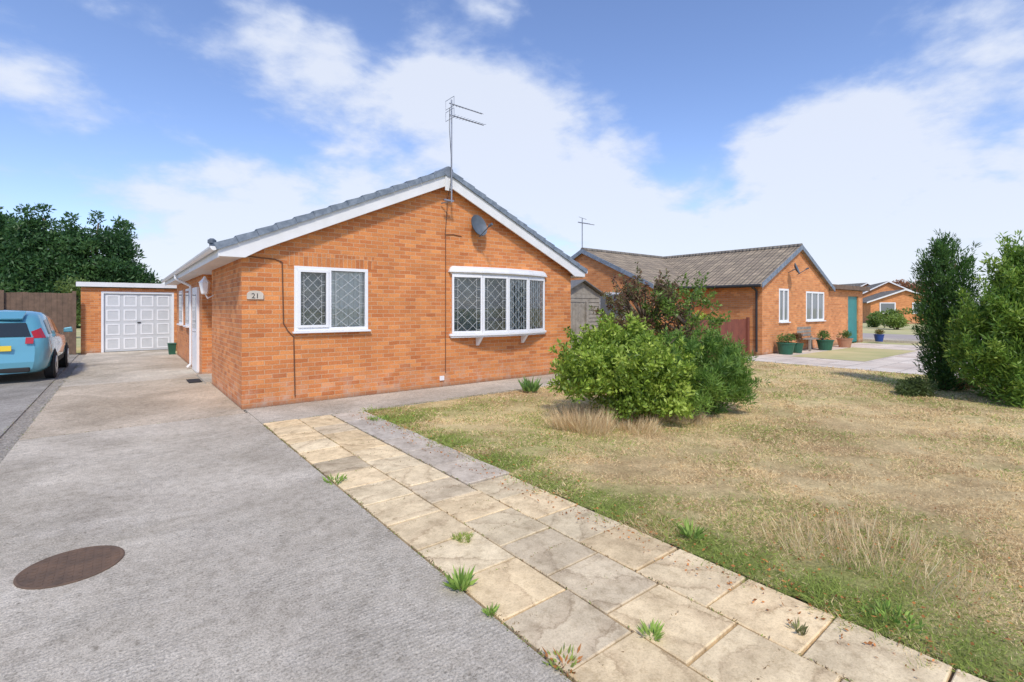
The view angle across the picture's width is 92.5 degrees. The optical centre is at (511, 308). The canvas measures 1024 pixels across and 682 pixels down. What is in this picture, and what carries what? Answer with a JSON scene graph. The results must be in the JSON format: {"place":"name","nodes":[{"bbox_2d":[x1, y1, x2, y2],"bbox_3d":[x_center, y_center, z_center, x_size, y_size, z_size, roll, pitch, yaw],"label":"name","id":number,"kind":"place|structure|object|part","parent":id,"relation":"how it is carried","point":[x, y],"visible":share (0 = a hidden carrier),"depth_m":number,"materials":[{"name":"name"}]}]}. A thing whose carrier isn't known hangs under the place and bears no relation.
{"place":"outdoors","nodes":[
{"label":"outdoors","id":0,"kind":"place"},
{"bbox_2d":[0,354,77,437],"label":"neighbour driveway","id":1,"kind":"structure","parent":0,"point":[20,393],"depth_m":9.37,"materials":[{"name":"grey concrete"}]},
{"bbox_2d":[0,310,72,377],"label":"parked car","id":2,"kind":"object","parent":1,"relation":"on","point":[32,341],"visible":0.98,"depth_m":10.62,"materials":[{"name":"teal paint"}]},
{"bbox_3d":[-10.848,0.465,10.309,1.080,0.290,0.299,0,0,-38],"label":"rear window","id":3,"kind":"part","parent":2,"relation":"part of","materials":[{"name":"black glass"}]},
{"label":"side window","id":4,"kind":"part","parent":2,"relation":"part of","materials":[{"name":"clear glass"}]},
{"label":"side window","id":5,"kind":"part","parent":2,"relation":"part of","materials":[{"name":"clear glass"}]},
{"bbox_2d":[0,355,84,462],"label":"gravel bed","id":6,"kind":"object","parent":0,"point":[37,401],"visible":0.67,"depth_m":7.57,"materials":[{"name":"grey gravel"}]},
{"bbox_2d":[76,282,176,354],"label":"garage","id":7,"kind":"structure","parent":0,"point":[127,316],"depth_m":18.05,"materials":[{"name":"orange brick"}]},
{"bbox_2d":[104,293,171,351],"bbox_3d":[-13.908,0.525,18.274,2.010,2.110,0.080,0,0,-38],"label":"garage door","id":8,"kind":"structure","parent":7,"relation":"in","point":[132,322],"depth_m":18.25,"materials":[{"name":"white plastic"}]},
{"bbox_2d":[61,350,198,386],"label":"driveway","id":9,"kind":"structure","parent":0,"point":[108,367],"depth_m":12.92,"materials":[{"name":"concrete"}]},
{"bbox_2d":[167,343,176,354],"bbox_3d":[-11.752,1.400,16.941,0.250,0.380,0.490,0,0,-38],"label":"recycling box","id":10,"kind":"object","parent":9,"relation":"on","point":[171,348],"visible":1,"depth_m":16.79,"materials":[{"name":"green plastic"}]},
{"bbox_2d":[0,363,998,681],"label":"joint moss","id":11,"kind":"object","parent":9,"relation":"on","point":[530,565],"visible":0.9,"depth_m":3.09,"materials":[{"name":"green plant"}]},
{"bbox_2d":[19,377,244,439],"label":"driveway","id":12,"kind":"structure","parent":0,"point":[82,408],"depth_m":7.92,"materials":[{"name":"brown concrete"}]},
{"bbox_2d":[186,378,201,382],"bbox_3d":[-6.913,1.582,10.664,0.240,0.016,0.600,0,0,-38],"label":"door mat","id":13,"kind":"object","parent":12,"relation":"on","point":[198,380],"depth_m":10.66,"materials":[{"name":"rubber"}]},
{"bbox_2d":[0,413,571,681],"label":"driveway","id":14,"kind":"structure","parent":0,"point":[255,550],"depth_m":2.87,"materials":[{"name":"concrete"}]},
{"bbox_2d":[13,545,124,589],"bbox_3d":[-2.708,1.584,3.019,0.510,0.007,0.510,0,0,-38],"label":"manhole cover","id":15,"kind":"object","parent":14,"relation":"on","point":[69,567],"visible":1,"depth_m":2.99,"materials":[{"name":"metal"}]},
{"bbox_2d":[440,564,478,590],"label":"weed","id":16,"kind":"object","parent":14,"relation":"on","point":[457,581],"visible":1,"depth_m":2.79,"materials":[{"name":"green plant"}]},
{"bbox_2d":[482,603,499,616],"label":"weed","id":17,"kind":"object","parent":14,"relation":"on","point":[491,611],"visible":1,"depth_m":2.55,"materials":[{"name":"green plant"}]},
{"bbox_2d":[263,415,475,527],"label":"slab path","id":18,"kind":"structure","parent":0,"point":[376,486],"depth_m":4.82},
{"bbox_2d":[322,473,346,484],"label":"weed","id":19,"kind":"object","parent":18,"relation":"on","point":[341,478],"visible":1,"depth_m":4.50,"materials":[{"name":"green plant"}]},
{"bbox_2d":[244,373,559,423],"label":"front path","id":20,"kind":"structure","parent":0,"point":[298,411],"depth_m":8.44,"materials":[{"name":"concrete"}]},
{"bbox_2d":[332,410,509,485],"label":"edging path","id":21,"kind":"structure","parent":0,"point":[463,473],"depth_m":5.46,"materials":[{"name":"grey concrete"}]},
{"bbox_2d":[367,414,388,420],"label":"weed","id":22,"kind":"object","parent":21,"relation":"on","point":[375,418],"visible":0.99,"depth_m":6.99,"materials":[{"name":"green plant"}]},
{"bbox_2d":[0,0,1023,305],"label":"sky","id":23,"kind":"structure","parent":0,"point":[852,132],"materials":[{"name":"blue"}]},
{"bbox_2d":[69,318,993,681],"bbox_3d":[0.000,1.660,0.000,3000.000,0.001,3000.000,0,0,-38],"label":"ground","id":24,"kind":"structure","parent":0,"point":[905,330],"depth_m":32.02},
{"bbox_2d":[0,206,53,291],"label":"tree","id":25,"kind":"object","parent":24,"relation":"on","point":[3,217],"visible":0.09,"depth_m":39.29,"materials":[{"name":"green plant"}]},
{"bbox_2d":[0,290,75,354],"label":"wooden fence","id":26,"kind":"object","parent":24,"relation":"on","point":[59,309],"visible":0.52,"depth_m":16.56,"materials":[{"name":"brown wood"}]},
{"bbox_2d":[0,203,103,327],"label":"broadleaf tree","id":27,"kind":"object","parent":24,"relation":"on","point":[27,278],"visible":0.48,"depth_m":39.15,"materials":[{"name":"green plant"}]},
{"bbox_2d":[53,275,89,326],"bbox_3d":[-24.180,-0.072,27.043,2.895,3.557,2.826,0,0,30],"label":"tree","id":28,"kind":"object","parent":24,"relation":"on","point":[70,287],"visible":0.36,"depth_m":26.60,"materials":[{"name":"green plant"}]},
{"bbox_2d":[30,210,158,325],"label":"broadleaf tree","id":29,"kind":"object","parent":24,"relation":"on","point":[115,247],"visible":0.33,"depth_m":41.18,"materials":[{"name":"green plant"}]},
{"bbox_2d":[90,264,162,283],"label":"tree","id":30,"kind":"object","parent":24,"relation":"on","point":[148,279],"visible":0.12,"depth_m":42.60,"materials":[{"name":"green plant"}]},
{"bbox_2d":[161,166,587,410],"bbox_3d":[-5.145,-0.578,14.725,8.220,4.555,12.740,0,0,-38],"label":"bungalow","id":31,"kind":"object","parent":24,"relation":"on","point":[393,288],"visible":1,"depth_m":9.41,"materials":[{"name":"orange brick"}]},
{"bbox_2d":[177,290,182,325],"bbox_3d":[-10.542,-0.005,15.571,0.100,1.090,1.160,0,0,-38],"label":"window","id":32,"kind":"structure","parent":31,"relation":"in","point":[180,323],"depth_m":15.30,"materials":[{"name":"white plastic"}]},
{"bbox_2d":[183,288,188,327],"bbox_3d":[-9.267,-0.005,13.966,0.100,1.090,1.060,0,0,-38],"label":"window","id":33,"kind":"structure","parent":31,"relation":"in","point":[186,325],"depth_m":13.89,"materials":[{"name":"white plastic"}]},
{"bbox_2d":[192,287,198,372],"bbox_3d":[-8.004,0.530,12.352,0.130,2.100,1.000,0,0,-38],"label":"door","id":34,"kind":"structure","parent":31,"relation":"in","point":[195,291],"depth_m":12.09,"materials":[{"name":"white plastic"}]},
{"bbox_2d":[198,276,213,298],"bbox_3d":[-6.229,-0.419,9.994,0.278,0.461,0.191,0,0,-38],"label":"wall lantern","id":35,"kind":"object","parent":31,"relation":"attached to","point":[204,282],"depth_m":9.93,"materials":[{"name":"white plastic"}]},
{"bbox_2d":[247,291,263,298],"bbox_3d":[-4.103,-0.210,7.834,0.240,0.140,0.025,0,0,-38],"label":"number plaque","id":36,"kind":"object","parent":31,"relation":"attached to","point":[255,295],"visible":1,"depth_m":7.83,"materials":[{"name":"stone"}]},
{"bbox_2d":[292,266,370,333],"bbox_3d":[-3.184,-0.160,8.655,1.360,1.320,0.265,0,0,-38],"label":"window","id":37,"kind":"structure","parent":31,"relation":"in","point":[325,298],"depth_m":8.68,"materials":[{"name":"white plastic"}]},
{"bbox_2d":[441,96,485,234],"bbox_3d":[-0.986,-2.847,10.069,0.980,2.696,0.404,0,0,-38],"label":"television aerial","id":38,"kind":"object","parent":31,"relation":"on","point":[447,200],"visible":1,"depth_m":9.82,"materials":[{"name":"metal"}]},
{"bbox_2d":[471,215,492,236],"bbox_3d":[-0.577,-1.737,10.319,0.502,0.480,0.404,0,0,19],"label":"satellite dish","id":39,"kind":"object","parent":31,"relation":"attached to","point":[479,226],"visible":1,"depth_m":10.39,"materials":[{"name":"metal"}]},
{"bbox_2d":[448,266,546,345],"bbox_3d":[-0.181,-0.035,10.807,2.700,1.670,0.430,0,0,-38],"label":"bow window","id":40,"kind":"structure","parent":31,"relation":"in","point":[487,301],"depth_m":10.70,"materials":[{"name":"white plastic"}]},
{"bbox_2d":[571,279,603,329],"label":"garden shed","id":41,"kind":"structure","parent":24,"relation":"on","point":[583,291],"depth_m":16.91,"materials":[{"name":"grey wood"}]},
{"bbox_2d":[579,308,620,334],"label":"narrow shrub","id":42,"kind":"object","parent":24,"relation":"on","point":[604,321],"visible":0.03,"depth_m":11.06,"materials":[{"name":"green plant"}]},
{"bbox_2d":[694,310,713,319],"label":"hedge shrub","id":43,"kind":"object","parent":24,"relation":"on","point":[702,316],"visible":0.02,"depth_m":17.56,"materials":[{"name":"green plant"}]},
{"bbox_2d":[571,243,869,355],"bbox_3d":[9.032,-0.371,23.156,14.050,4.143,9.771,0,0,-38],"label":"bungalow","id":44,"kind":"object","parent":24,"relation":"on","point":[767,293],"visible":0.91,"depth_m":18.77,"materials":[{"name":"orange brick"},{"name":"brown concrete tile"},{"name":"white upvc"}]},
{"bbox_2d":[578,217,593,246],"bbox_3d":[2.961,-2.979,19.908,0.806,1.358,0.321,0,0,-38],"label":"television aerial","id":45,"kind":"object","parent":44,"relation":"on","point":[582,228],"visible":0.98,"depth_m":19.87,"materials":[{"name":"metal"}]},
{"bbox_2d":[598,292,624,319],"bbox_3d":[3.795,-0.075,18.658,0.045,1.050,1.300,0,0,-38],"label":"window","id":46,"kind":"structure","parent":44,"relation":"in","point":[602,301],"depth_m":18.83,"materials":[{"name":"plastic"}]},
{"bbox_2d":[779,288,790,322],"bbox_3d":[9.851,-0.082,17.744,0.860,1.235,0.125,0,0,-38],"label":"window","id":47,"kind":"structure","parent":44,"relation":"in","point":[783,293],"depth_m":17.74,"materials":[{"name":"white plastic"}]},
{"bbox_2d":[788,263,808,274],"bbox_3d":[10.272,-1.415,17.641,0.380,0.440,0.711,0,0,-38],"label":"satellite dish","id":48,"kind":"object","parent":44,"relation":"attached to","point":[796,269],"visible":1,"depth_m":17.61,"materials":[{"name":"metal"}]},
{"bbox_2d":[806,291,825,321],"bbox_3d":[12.083,-0.057,19.517,1.860,1.185,0.125,0,0,-38],"label":"window","id":49,"kind":"structure","parent":44,"relation":"in","point":[814,300],"depth_m":19.55,"materials":[{"name":"white plastic"}]},
{"bbox_2d":[848,296,856,341],"bbox_3d":[16.058,0.525,23.195,1.392,2.150,0.030,0,0,-38],"label":"door","id":50,"kind":"structure","parent":44,"relation":"in","point":[852,301],"depth_m":23.24,"materials":[{"name":"teal paint"}]},
{"bbox_2d":[865,311,883,327],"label":"shrub","id":51,"kind":"object","parent":24,"relation":"on","point":[874,322],"visible":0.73,"depth_m":41.83,"materials":[{"name":"green plant"}]},
{"bbox_2d":[873,329,884,341],"bbox_3d":[17.477,1.270,23.317,0.436,0.641,0.464,0,0,-38],"label":"planter","id":52,"kind":"object","parent":24,"relation":"on","point":[879,335],"visible":1,"depth_m":23.22,"materials":[{"name":"blue ceramic"}]},
{"bbox_2d":[863,281,911,297],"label":"house","id":53,"kind":"structure","parent":24,"relation":"on","point":[882,287],"depth_m":60.26,"materials":[{"name":"orange brick"}]},
{"bbox_2d":[874,307,913,329],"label":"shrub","id":54,"kind":"object","parent":24,"relation":"on","point":[895,319],"visible":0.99,"depth_m":37.77,"materials":[{"name":"green plant"}]},
{"bbox_2d":[892,279,924,292],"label":"tree","id":55,"kind":"object","parent":24,"relation":"on","point":[902,284],"visible":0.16,"depth_m":64.08,"materials":[{"name":"brown plant"}]},
{"bbox_2d":[389,475,986,681],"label":"slab path","id":56,"kind":"structure","parent":0,"point":[696,642],"depth_m":2.62,"materials":[{"name":"beige stone"}]},
{"bbox_2d":[450,530,474,542],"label":"weed","id":57,"kind":"object","parent":56,"relation":"on","point":[460,535],"visible":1,"depth_m":3.36,"materials":[{"name":"green plant"}]},
{"bbox_2d":[541,642,582,677],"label":"weed","id":58,"kind":"object","parent":56,"relation":"on","point":[572,658],"visible":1,"depth_m":2.20,"materials":[{"name":"green plant"}]},
{"bbox_2d":[637,617,664,641],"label":"weed","id":59,"kind":"object","parent":56,"relation":"on","point":[656,630],"visible":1,"depth_m":2.39,"materials":[{"name":"green plant"}]},
{"bbox_2d":[786,618,808,635],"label":"weed","id":60,"kind":"object","parent":56,"relation":"on","point":[795,625],"visible":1,"depth_m":2.41,"materials":[{"name":"green plant"}]},
{"bbox_2d":[367,359,1023,681],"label":"lawn","id":61,"kind":"structure","parent":0,"point":[873,469],"depth_m":4.68,"materials":[{"name":"beige plant"}]},
{"bbox_2d":[518,376,542,391],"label":"weed","id":62,"kind":"object","parent":61,"relation":"on","point":[528,386],"visible":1,"depth_m":9.27,"materials":[{"name":"green plant"}]},
{"bbox_2d":[571,302,588,347],"bbox_3d":[1.645,0.695,15.575,2.150,1.810,0.145,0,0,-38],"label":"wooden fence","id":63,"kind":"object","parent":61,"relation":"on","point":[579,314],"visible":0.22,"depth_m":16.03,"materials":[{"name":"grey wood"}]},
{"bbox_2d":[541,400,620,436],"bbox_3d":[1.040,1.421,6.502,1.154,0.348,1.287,0,0,-38],"label":"dry grass clump","id":64,"kind":"object","parent":61,"relation":"on","point":[577,420],"visible":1,"depth_m":6.41,"materials":[{"name":"beige plant"}]},
{"bbox_2d":[546,308,703,423],"bbox_3d":[1.596,0.807,7.125,2.133,1.630,2.203,0,0,31],"label":"broadleaf shrub","id":65,"kind":"object","parent":61,"relation":"on","point":[611,361],"visible":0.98,"depth_m":6.58,"materials":[{"name":"green plant"}]},
{"bbox_2d":[603,410,666,436],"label":"dry grass clump","id":66,"kind":"object","parent":61,"relation":"on","point":[621,426],"visible":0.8,"depth_m":6.43,"materials":[{"name":"beige plant"}]},
{"bbox_2d":[588,262,699,343],"bbox_3d":[2.899,0.311,10.663,2.506,2.621,1.988,0,0,-38],"label":"purple leaf shrub","id":67,"kind":"object","parent":61,"relation":"on","point":[631,293],"visible":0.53,"depth_m":10.22,"materials":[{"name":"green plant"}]},
{"bbox_2d":[645,409,713,426],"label":"dry grass clump","id":68,"kind":"object","parent":61,"relation":"on","point":[699,417],"visible":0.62,"depth_m":6.87,"materials":[{"name":"beige plant"}]},
{"bbox_2d":[641,271,731,344],"bbox_3d":[3.610,0.412,10.087,1.816,2.417,1.893,0,0,-4],"label":"loose leafy shrub","id":69,"kind":"object","parent":61,"relation":"on","point":[695,320],"visible":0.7,"depth_m":9.99,"materials":[{"name":"green plant"}]},
{"bbox_2d":[354,400,1023,681],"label":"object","id":70,"kind":"object","parent":61,"relation":"on","point":[844,597],"visible":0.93,"depth_m":3.06,"materials":[{"name":"brown plant"}]},
{"bbox_2d":[672,516,707,538],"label":"weed","id":71,"kind":"object","parent":61,"relation":"on","point":[697,533],"visible":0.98,"depth_m":3.41,"materials":[{"name":"green plant"}]},
{"bbox_2d":[636,323,770,416],"bbox_3d":[2.770,0.953,7.474,2.121,1.484,1.932,0,0,-38],"label":"juniper shrub","id":72,"kind":"object","parent":61,"relation":"on","point":[726,368],"visible":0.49,"depth_m":7.13,"materials":[{"name":"green plant"}]},
{"bbox_2d":[687,317,749,356],"bbox_3d":[6.717,0.960,15.900,3.601,1.280,0.145,0,0,-37],"label":"wooden fence","id":73,"kind":"object","parent":61,"relation":"on","point":[740,328],"visible":0.23,"depth_m":16.61,"materials":[{"name":"red wood"}]},
{"bbox_2d":[739,502,879,568],"bbox_3d":[1.939,1.514,3.377,0.725,0.163,0.797,0,0,11],"label":"dry grass clump","id":74,"kind":"object","parent":61,"relation":"on","point":[828,536],"visible":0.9,"depth_m":3.34,"materials":[{"name":"beige plant"}]},
{"bbox_2d":[774,497,992,606],"bbox_3d":[2.381,1.461,3.136,1.130,0.269,1.087,0,0,-38],"label":"dry grass clump","id":75,"kind":"object","parent":61,"relation":"on","point":[915,549],"visible":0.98,"depth_m":3.08,"materials":[{"name":"beige plant"}]},
{"bbox_2d":[861,599,927,633],"bbox_3d":[1.966,1.555,2.514,0.229,0.065,0.276,0,0,-38],"label":"weed","id":76,"kind":"object","parent":61,"relation":"on","point":[909,616],"visible":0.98,"depth_m":2.52,"materials":[{"name":"green plant"}]},
{"bbox_2d":[893,375,938,396],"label":"shrub","id":77,"kind":"object","parent":61,"relation":"on","point":[916,386],"visible":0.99,"depth_m":8.96,"materials":[{"name":"green plant"}]},
{"bbox_2d":[906,229,983,391],"bbox_3d":[8.500,0.025,9.658,1.177,3.300,1.247,0,0,-38],"label":"conifer","id":78,"kind":"object","parent":61,"relation":"on","point":[934,314],"visible":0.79,"depth_m":9.55,"materials":[{"name":"green plant"}]},
{"bbox_2d":[950,378,976,389],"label":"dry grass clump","id":79,"kind":"object","parent":61,"relation":"on","point":[962,386],"visible":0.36,"depth_m":9.52,"materials":[{"name":"green plant"}]},
{"bbox_2d":[936,230,1023,407],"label":"bush","id":80,"kind":"object","parent":61,"relation":"on","point":[992,360],"visible":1,"depth_m":8.28,"materials":[{"name":"green plant"}]},
{"bbox_2d":[513,476,990,681],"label":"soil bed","id":81,"kind":"object","parent":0,"point":[952,674],"visible":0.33,"depth_m":2.75,"materials":[{"name":"brown soil"}]},
{"bbox_2d":[743,343,959,375],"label":"neighbour paving","id":82,"kind":"structure","parent":0,"point":[903,363],"depth_m":14.93,"materials":[{"name":"grey concrete"}]},
{"bbox_2d":[776,333,795,354],"bbox_3d":[9.492,1.202,16.953,0.605,0.776,0.639,0,0,-38],"label":"planter","id":83,"kind":"object","parent":82,"relation":"on","point":[785,348],"visible":1,"depth_m":16.84,"materials":[{"name":"green plastic"}]},
{"bbox_2d":[789,332,805,352],"bbox_3d":[10.172,1.220,17.488,0.450,0.739,0.524,0,0,-38],"label":"planter","id":84,"kind":"object","parent":82,"relation":"on","point":[798,347],"visible":0.77,"depth_m":17.37,"materials":[{"name":"green plastic"}]},
{"bbox_2d":[797,326,822,350],"bbox_3d":[11.370,1.155,18.688,1.300,0.870,0.485,0,0,-38],"label":"garden bench","id":85,"kind":"object","parent":82,"relation":"on","point":[801,330],"visible":0.69,"depth_m":18.70,"materials":[{"name":"grey wood"}]},
{"bbox_2d":[816,330,833,349],"bbox_3d":[11.894,1.203,18.646,0.671,0.775,0.596,0,0,-38],"label":"planter","id":86,"kind":"object","parent":82,"relation":"on","point":[825,344],"visible":1,"depth_m":18.55,"materials":[{"name":"green plastic"}]},
{"bbox_2d":[836,330,852,346],"bbox_3d":[13.562,1.232,20.012,0.583,0.717,0.613,0,0,-38],"label":"planter","id":87,"kind":"object","parent":82,"relation":"on","point":[844,342],"visible":1,"depth_m":19.86,"materials":[{"name":"ceramic"}]},
{"bbox_2d":[794,347,913,360],"bbox_3d":[12.156,1.590,17.254,5.900,0.001,2.100,0,0,-38],"label":"grass patch","id":88,"kind":"object","parent":82,"relation":"on","point":[858,354],"visible":1,"depth_m":16.79,"materials":[{"name":"green plant"}]},
{"bbox_2d":[839,283,870,286],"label":"house","id":89,"kind":"structure","parent":0,"point":[861,284],"depth_m":72.57,"materials":[{"name":"grey tile"}]},
{"bbox_2d":[863,337,924,343],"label":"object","id":90,"kind":"structure","parent":0,"point":[890,340],"depth_m":23.83,"materials":[{"name":"concrete"}]},
{"bbox_2d":[863,289,926,323],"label":"house","id":91,"kind":"structure","parent":0,"point":[901,299],"depth_m":52.52,"materials":[{"name":"orange brick"}]},
{"bbox_2d":[880,302,895,313],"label":"window","id":92,"kind":"structure","parent":91,"relation":"in","point":[883,306],"depth_m":52.58,"materials":[{"name":"white plastic"}]},
{"bbox_2d":[863,333,981,339],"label":"road","id":93,"kind":"structure","parent":0,"point":[899,336],"depth_m":27.60,"materials":[{"name":"grey asphalt"}]}
]}

